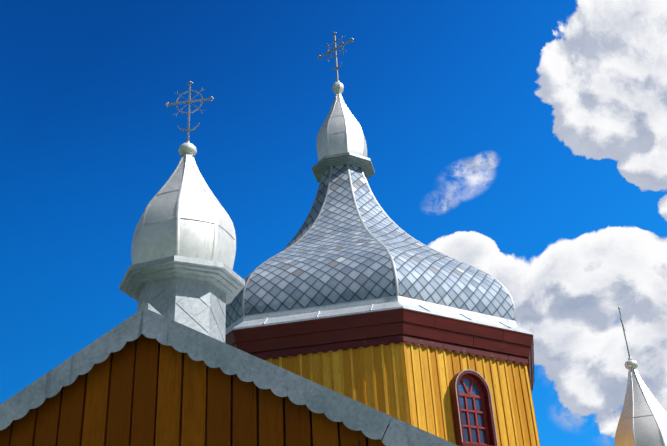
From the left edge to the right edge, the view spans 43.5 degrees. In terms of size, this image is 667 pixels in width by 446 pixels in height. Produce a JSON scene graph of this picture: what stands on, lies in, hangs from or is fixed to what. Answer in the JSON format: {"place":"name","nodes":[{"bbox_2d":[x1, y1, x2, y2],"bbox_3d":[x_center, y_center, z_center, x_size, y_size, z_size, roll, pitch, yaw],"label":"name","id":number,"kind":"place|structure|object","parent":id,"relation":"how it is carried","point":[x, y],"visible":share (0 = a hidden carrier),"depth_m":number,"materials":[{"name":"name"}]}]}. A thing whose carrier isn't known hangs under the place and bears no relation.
{"place":"outdoors","nodes":[
{"label":"outdoors","id":0,"kind":"place"},
{"bbox_2d":[0,0,666,445],"label":"sky","id":1,"kind":"structure","parent":0,"point":[523,143],"materials":[{"name":"blue"}]},
{"bbox_2d":[225,308,534,392],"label":"cornice","id":2,"kind":"structure","parent":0,"point":[368,329],"depth_m":13.67,"materials":[{"name":"brown wood"}]},
{"bbox_2d":[256,317,533,382],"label":"drum cornice joints","id":3,"kind":"object","parent":2,"relation":"attached to","point":[443,347],"visible":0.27,"depth_m":13.77,"materials":[{"name":"brown wood"}]},
{"bbox_2d":[265,342,539,445],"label":"drum boards","id":4,"kind":"object","parent":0,"point":[407,383],"visible":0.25,"depth_m":13.38,"materials":[{"name":"yellow wood"}]},
{"bbox_3d":[0.719,7.521,14.276,7.400,3.550,7.400,-8,-28,10],"label":"nave","id":5,"kind":"object","parent":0,"visible":0},
{"bbox_3d":[0.550,4.550,15.858,6.440,2.490,6.440,-8,-28,10],"label":"drum","id":6,"kind":"object","parent":5,"relation":"on","visible":0},
{"bbox_2d":[225,295,532,334],"bbox_3d":[0.461,2.974,16.697,6.928,0.335,6.928,-8,-28,10],"label":"roof edge flashing","id":7,"kind":"object","parent":6,"relation":"on","point":[326,311],"visible":0.35,"depth_m":13.94,"materials":[{"name":"metal"}]},
{"bbox_2d":[225,164,516,328],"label":"dome","id":8,"kind":"structure","parent":7,"relation":"on","point":[336,253],"depth_m":14.74,"materials":[{"name":"metal"}]},
{"bbox_2d":[316,94,366,160],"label":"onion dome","id":9,"kind":"structure","parent":8,"relation":"on","point":[340,131],"depth_m":18.86,"materials":[{"name":"silver metal"}]},
{"bbox_2d":[332,82,343,94],"bbox_3d":[0.111,-3.183,19.977,0.277,0.375,0.277,-8,-28,10],"label":"ball finial","id":10,"kind":"object","parent":9,"relation":"on","point":[337,87],"visible":0.83,"depth_m":19.89,"materials":[{"name":"silver metal"}]},
{"bbox_2d":[318,32,353,81],"bbox_3d":[0.063,-4.039,20.432,1.062,1.626,0.095,-20,-33,29],"label":"cross","id":11,"kind":"object","parent":10,"relation":"on","point":[334,49],"visible":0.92,"depth_m":20.50,"materials":[{"name":"metal"}]},
{"bbox_2d":[312,152,374,182],"bbox_3d":[0.226,-1.162,18.900,1.340,0.210,1.340,-8,-28,10],"label":"cupola base","id":12,"kind":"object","parent":8,"relation":"on","point":[322,165],"depth_m":18.48,"materials":[{"name":"silver metal"}]},
{"bbox_2d":[242,164,516,320],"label":"roof ridge seams","id":13,"kind":"object","parent":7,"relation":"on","point":[375,238],"visible":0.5,"depth_m":16.54,"materials":[{"name":"silver metal"}]},
{"bbox_2d":[450,369,497,445],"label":"window casing","id":14,"kind":"structure","parent":6,"relation":"attached to","point":[456,410],"depth_m":13.35,"materials":[{"name":"brown wood"}]},
{"bbox_2d":[459,375,490,444],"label":"sash window","id":15,"kind":"structure","parent":14,"relation":"in","point":[473,397],"depth_m":13.47,"materials":[{"name":"red wood"}]},
{"bbox_2d":[458,378,486,443],"bbox_3d":[2.200,3.010,13.435,0.001,1.105,0.570,-38,-44,47],"label":"window glass pane","id":16,"kind":"object","parent":15,"relation":"in","point":[478,404],"visible":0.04,"depth_m":13.43,"materials":[{"name":"blue glass"}]},
{"label":"ground","id":17,"kind":"structure","parent":0,"visible":0},
{"bbox_2d":[81,347,368,445],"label":"board gaps","id":18,"kind":"object","parent":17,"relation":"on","point":[232,413],"depth_m":6.45,"materials":[{"name":"black wood"}]},
{"bbox_2d":[119,255,244,342],"bbox_3d":[-1.394,0.998,7.628,1.136,1.060,1.136,-8,-28,10],"label":"turret base","id":19,"kind":"object","parent":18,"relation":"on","point":[196,294],"visible":0.6,"depth_m":7.45,"materials":[{"name":"silver metal"}]},
{"bbox_2d":[131,154,235,269],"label":"onion dome","id":20,"kind":"structure","parent":19,"relation":"on","point":[184,214],"depth_m":7.75,"materials":[{"name":"silver metal"}]},
{"bbox_2d":[178,143,196,156],"bbox_3d":[-1.493,-0.743,8.556,0.188,0.147,0.188,-8,-28,10],"label":"ball finial","id":21,"kind":"object","parent":20,"relation":"on","point":[187,148],"visible":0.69,"depth_m":8.49,"materials":[{"name":"silver metal"}]},
{"bbox_2d":[165,81,213,142],"bbox_3d":[-1.517,-1.156,8.776,0.530,0.823,0.065,-8,-28,10],"label":"cross","id":22,"kind":"object","parent":21,"relation":"on","point":[191,101],"visible":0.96,"depth_m":8.82,"materials":[{"name":"grey metal"}]},
{"bbox_2d":[0,334,387,445],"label":"wing boards","id":23,"kind":"object","parent":18,"relation":"attached to","point":[59,418],"depth_m":6.59,"materials":[{"name":"brown wood"}]},
{"bbox_2d":[140,303,391,424],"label":"wing roof","id":24,"kind":"structure","parent":18,"relation":"on","point":[148,306],"depth_m":6.92,"materials":[{"name":"silver metal"}]},
{"bbox_2d":[0,308,457,445],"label":"scalloped roof trim","id":25,"kind":"structure","parent":24,"relation":"attached to","point":[350,413],"depth_m":6.55,"materials":[{"name":"grey metal"}]},
{"bbox_3d":[6.655,6.763,13.190,4.760,3.273,4.540,-8,-28,10],"label":"wing","id":26,"kind":"object","parent":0,"visible":0},
{"bbox_2d":[615,368,666,445],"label":"onion dome","id":27,"kind":"structure","parent":26,"relation":"on","point":[643,419],"depth_m":14.79,"materials":[{"name":"silver metal"}]},
{"bbox_2d":[625,360,637,369],"bbox_3d":[5.556,2.647,15.598,0.244,0.191,0.244,-8,-28,10],"label":"ball finial","id":28,"kind":"object","parent":27,"relation":"on","point":[630,364],"visible":0.83,"depth_m":15.52,"materials":[{"name":"silver metal"}]},
{"bbox_2d":[618,307,631,359],"bbox_3d":[5.509,2.093,15.849,0.066,1.069,0.690,-14,-30,19],"label":"rod","id":29,"kind":"object","parent":28,"relation":"on","point":[629,358],"visible":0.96,"depth_m":15.76,"materials":[{"name":"grey metal"}]}
]}

